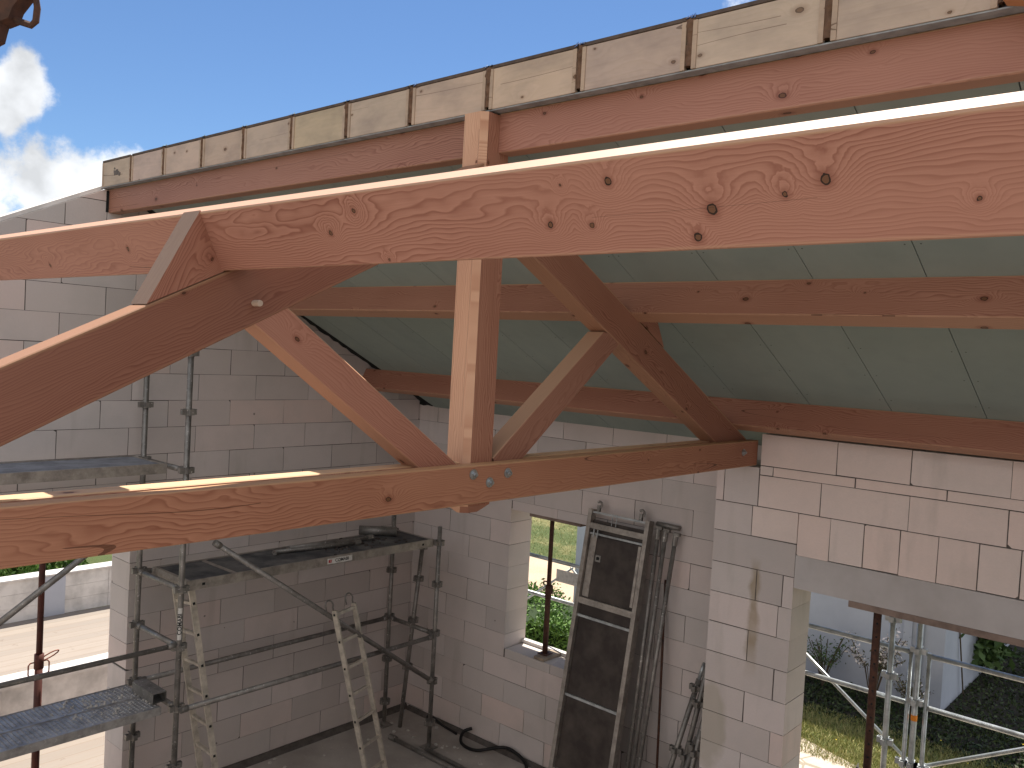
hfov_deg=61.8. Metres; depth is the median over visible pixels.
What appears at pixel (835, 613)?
neighbour house
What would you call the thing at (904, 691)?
shrub
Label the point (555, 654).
wood pad
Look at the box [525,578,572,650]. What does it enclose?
hedge
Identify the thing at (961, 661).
garden stick
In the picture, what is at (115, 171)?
roof panel
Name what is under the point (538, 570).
gravel yard
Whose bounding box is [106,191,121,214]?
seal
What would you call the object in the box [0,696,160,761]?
scaffold plank
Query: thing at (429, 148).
ridge beam
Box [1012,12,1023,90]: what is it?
roof panel
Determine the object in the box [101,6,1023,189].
foam strip
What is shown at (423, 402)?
foam seam
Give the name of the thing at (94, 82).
sky
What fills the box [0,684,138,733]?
scaffold plank
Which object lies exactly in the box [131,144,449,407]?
roof panel
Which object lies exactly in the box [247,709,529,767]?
floor
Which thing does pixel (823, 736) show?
grass
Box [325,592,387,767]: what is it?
ladder
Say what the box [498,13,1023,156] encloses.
ridge beam
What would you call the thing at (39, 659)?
steel prop
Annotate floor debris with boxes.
[267,721,482,767]
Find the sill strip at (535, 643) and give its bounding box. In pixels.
[522,638,565,656]
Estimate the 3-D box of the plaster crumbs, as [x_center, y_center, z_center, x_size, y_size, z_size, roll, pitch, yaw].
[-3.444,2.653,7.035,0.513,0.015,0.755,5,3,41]
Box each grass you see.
[530,517,576,562]
[800,702,1017,767]
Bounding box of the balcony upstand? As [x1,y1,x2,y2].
[0,653,107,715]
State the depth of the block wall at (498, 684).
9.31 m
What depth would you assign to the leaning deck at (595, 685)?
8.28 m
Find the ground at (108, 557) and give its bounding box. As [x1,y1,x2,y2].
[7,517,978,767]
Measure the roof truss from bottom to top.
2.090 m
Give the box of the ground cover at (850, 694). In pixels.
[803,647,1023,767]
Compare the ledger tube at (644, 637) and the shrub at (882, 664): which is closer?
the ledger tube at (644, 637)
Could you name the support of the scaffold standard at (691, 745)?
on the floor
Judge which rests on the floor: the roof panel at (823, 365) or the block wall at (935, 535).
the block wall at (935, 535)
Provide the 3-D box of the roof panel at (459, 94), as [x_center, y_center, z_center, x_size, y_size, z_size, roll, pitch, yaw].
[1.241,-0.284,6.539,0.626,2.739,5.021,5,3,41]
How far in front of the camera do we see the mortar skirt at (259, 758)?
9.41 m
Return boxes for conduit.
[426,715,456,734]
[459,727,527,767]
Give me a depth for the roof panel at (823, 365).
4.90 m
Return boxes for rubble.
[325,537,407,554]
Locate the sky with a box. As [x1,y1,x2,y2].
[0,0,754,214]
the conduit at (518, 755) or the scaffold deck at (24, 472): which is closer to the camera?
the scaffold deck at (24, 472)
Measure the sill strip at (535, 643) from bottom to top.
0.034 m
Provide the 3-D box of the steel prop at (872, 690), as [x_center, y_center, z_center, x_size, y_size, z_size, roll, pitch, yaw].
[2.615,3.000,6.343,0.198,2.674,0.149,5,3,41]
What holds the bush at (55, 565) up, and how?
on the ground at (108, 557)
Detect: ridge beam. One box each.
[108,121,464,214]
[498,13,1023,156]
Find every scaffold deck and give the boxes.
[0,455,166,484]
[152,529,433,590]
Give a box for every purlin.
[0,91,1023,280]
[289,276,1023,329]
[363,369,1023,459]
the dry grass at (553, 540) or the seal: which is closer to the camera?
the seal
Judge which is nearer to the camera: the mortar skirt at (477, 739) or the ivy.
the mortar skirt at (477, 739)
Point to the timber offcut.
(1014, 2)
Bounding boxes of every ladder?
[172,589,218,767]
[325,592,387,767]
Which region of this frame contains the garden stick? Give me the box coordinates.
[959,633,963,696]
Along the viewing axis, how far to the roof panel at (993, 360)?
4.11 m
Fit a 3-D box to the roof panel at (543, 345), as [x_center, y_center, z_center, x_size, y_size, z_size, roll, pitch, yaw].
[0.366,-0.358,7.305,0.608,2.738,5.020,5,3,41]
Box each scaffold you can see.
[0,351,444,767]
[527,553,1023,767]
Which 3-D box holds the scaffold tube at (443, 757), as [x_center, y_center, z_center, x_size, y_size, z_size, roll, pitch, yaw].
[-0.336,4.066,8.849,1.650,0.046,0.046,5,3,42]
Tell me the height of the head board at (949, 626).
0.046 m
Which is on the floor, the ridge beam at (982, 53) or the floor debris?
the floor debris
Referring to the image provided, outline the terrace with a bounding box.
[0,605,109,767]
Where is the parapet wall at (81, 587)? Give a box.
[0,561,111,623]
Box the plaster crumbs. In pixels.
[50,688,149,729]
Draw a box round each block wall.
[0,186,419,767]
[405,404,761,767]
[699,433,1023,767]
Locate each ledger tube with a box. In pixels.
[625,526,663,767]
[630,528,670,767]
[636,532,680,767]
[656,521,680,530]
[656,580,665,767]
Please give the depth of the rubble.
9.00 m
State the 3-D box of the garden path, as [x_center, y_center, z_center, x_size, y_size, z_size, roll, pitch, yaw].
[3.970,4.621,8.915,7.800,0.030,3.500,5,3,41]
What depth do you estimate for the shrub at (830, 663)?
12.73 m
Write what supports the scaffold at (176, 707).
on the floor
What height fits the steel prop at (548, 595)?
1.483 m
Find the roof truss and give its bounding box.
[0,111,757,568]
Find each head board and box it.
[530,513,585,526]
[848,601,1023,647]
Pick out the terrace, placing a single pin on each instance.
(74, 635)
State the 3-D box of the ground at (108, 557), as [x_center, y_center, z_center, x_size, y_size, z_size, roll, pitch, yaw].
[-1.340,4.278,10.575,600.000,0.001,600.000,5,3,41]
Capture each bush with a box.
[0,564,38,622]
[38,559,88,612]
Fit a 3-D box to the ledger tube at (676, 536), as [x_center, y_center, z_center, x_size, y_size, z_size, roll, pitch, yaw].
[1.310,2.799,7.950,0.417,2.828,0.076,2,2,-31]
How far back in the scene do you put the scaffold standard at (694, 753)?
7.63 m
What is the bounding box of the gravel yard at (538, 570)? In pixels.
[528,556,574,601]
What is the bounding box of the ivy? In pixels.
[961,634,1021,670]
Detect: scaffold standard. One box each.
[398,548,427,727]
[667,662,705,767]
[678,635,707,767]
[683,728,699,767]
[688,692,703,767]
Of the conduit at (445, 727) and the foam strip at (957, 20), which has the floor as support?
the conduit at (445, 727)
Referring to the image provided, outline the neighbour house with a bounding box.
[573,526,1009,709]
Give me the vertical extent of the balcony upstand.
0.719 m
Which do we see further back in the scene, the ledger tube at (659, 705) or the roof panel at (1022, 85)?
the ledger tube at (659, 705)
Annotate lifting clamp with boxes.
[0,0,40,46]
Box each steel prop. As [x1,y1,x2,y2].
[27,563,58,767]
[537,521,554,655]
[856,613,881,767]
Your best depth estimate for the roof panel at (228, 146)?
7.12 m
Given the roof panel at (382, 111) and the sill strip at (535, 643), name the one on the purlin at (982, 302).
the roof panel at (382, 111)
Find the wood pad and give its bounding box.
[534,650,560,661]
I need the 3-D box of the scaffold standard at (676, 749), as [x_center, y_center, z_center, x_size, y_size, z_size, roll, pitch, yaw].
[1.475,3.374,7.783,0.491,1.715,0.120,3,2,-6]
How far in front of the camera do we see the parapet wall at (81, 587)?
13.35 m
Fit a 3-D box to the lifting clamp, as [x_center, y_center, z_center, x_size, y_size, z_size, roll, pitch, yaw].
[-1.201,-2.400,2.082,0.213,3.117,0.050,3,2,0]
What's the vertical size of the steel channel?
0.086 m
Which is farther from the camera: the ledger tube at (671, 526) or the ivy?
the ivy
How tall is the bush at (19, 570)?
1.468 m
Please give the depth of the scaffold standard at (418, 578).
9.86 m
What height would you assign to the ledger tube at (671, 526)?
0.049 m
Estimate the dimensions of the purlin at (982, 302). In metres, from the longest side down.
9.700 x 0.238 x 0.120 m
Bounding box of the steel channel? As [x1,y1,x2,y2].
[132,678,166,704]
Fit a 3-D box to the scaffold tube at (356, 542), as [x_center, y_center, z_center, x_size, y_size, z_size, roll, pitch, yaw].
[-1.962,1.649,8.626,0.992,0.072,0.091,1,3,-41]
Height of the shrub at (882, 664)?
1.265 m
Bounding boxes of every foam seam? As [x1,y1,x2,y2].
[147,210,423,400]
[420,400,432,405]
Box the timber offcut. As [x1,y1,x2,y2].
[1003,0,1023,5]
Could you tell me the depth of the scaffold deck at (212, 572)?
8.13 m
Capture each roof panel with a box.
[102,154,449,408]
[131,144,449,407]
[164,135,515,415]
[202,125,565,422]
[243,112,611,427]
[291,100,661,433]
[347,82,696,437]
[411,65,766,445]
[488,41,809,433]
[580,13,891,410]
[691,0,986,418]
[830,0,1023,421]
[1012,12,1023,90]
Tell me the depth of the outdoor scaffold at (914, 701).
7.26 m
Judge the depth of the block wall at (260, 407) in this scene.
8.59 m
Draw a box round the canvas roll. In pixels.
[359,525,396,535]
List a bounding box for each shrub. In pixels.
[807,634,849,685]
[844,624,909,690]
[892,673,933,715]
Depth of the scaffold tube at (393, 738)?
9.31 m
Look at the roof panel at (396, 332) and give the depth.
8.16 m
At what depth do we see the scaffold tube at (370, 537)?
8.90 m
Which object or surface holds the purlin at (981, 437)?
on the roof truss
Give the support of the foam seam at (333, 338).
attached to the block wall at (260, 407)
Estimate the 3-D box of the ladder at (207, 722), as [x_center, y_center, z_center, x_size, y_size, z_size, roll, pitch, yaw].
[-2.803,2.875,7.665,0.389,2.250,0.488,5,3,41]
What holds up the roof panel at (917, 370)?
on the purlin at (982, 302)
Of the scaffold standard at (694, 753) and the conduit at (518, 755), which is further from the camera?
the conduit at (518, 755)
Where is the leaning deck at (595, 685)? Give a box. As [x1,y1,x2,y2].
[548,501,653,767]
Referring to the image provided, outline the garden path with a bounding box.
[799,737,859,767]
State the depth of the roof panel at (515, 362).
6.82 m
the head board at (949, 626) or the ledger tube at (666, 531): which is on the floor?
the ledger tube at (666, 531)
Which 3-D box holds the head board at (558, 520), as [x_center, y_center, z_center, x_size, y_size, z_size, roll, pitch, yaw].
[0.518,1.441,9.140,0.685,0.032,0.210,5,3,41]
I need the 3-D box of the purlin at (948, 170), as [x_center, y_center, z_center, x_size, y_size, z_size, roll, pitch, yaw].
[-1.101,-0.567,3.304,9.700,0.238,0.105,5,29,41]
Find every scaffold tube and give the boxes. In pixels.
[272,539,361,555]
[286,534,373,547]
[388,733,455,767]
[425,747,466,767]
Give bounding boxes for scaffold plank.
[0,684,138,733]
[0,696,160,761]
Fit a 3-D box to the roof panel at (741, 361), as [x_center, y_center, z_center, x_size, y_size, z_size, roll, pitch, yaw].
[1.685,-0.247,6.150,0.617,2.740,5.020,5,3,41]
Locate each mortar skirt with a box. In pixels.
[223,702,407,767]
[406,705,544,767]
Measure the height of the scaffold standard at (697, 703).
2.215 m

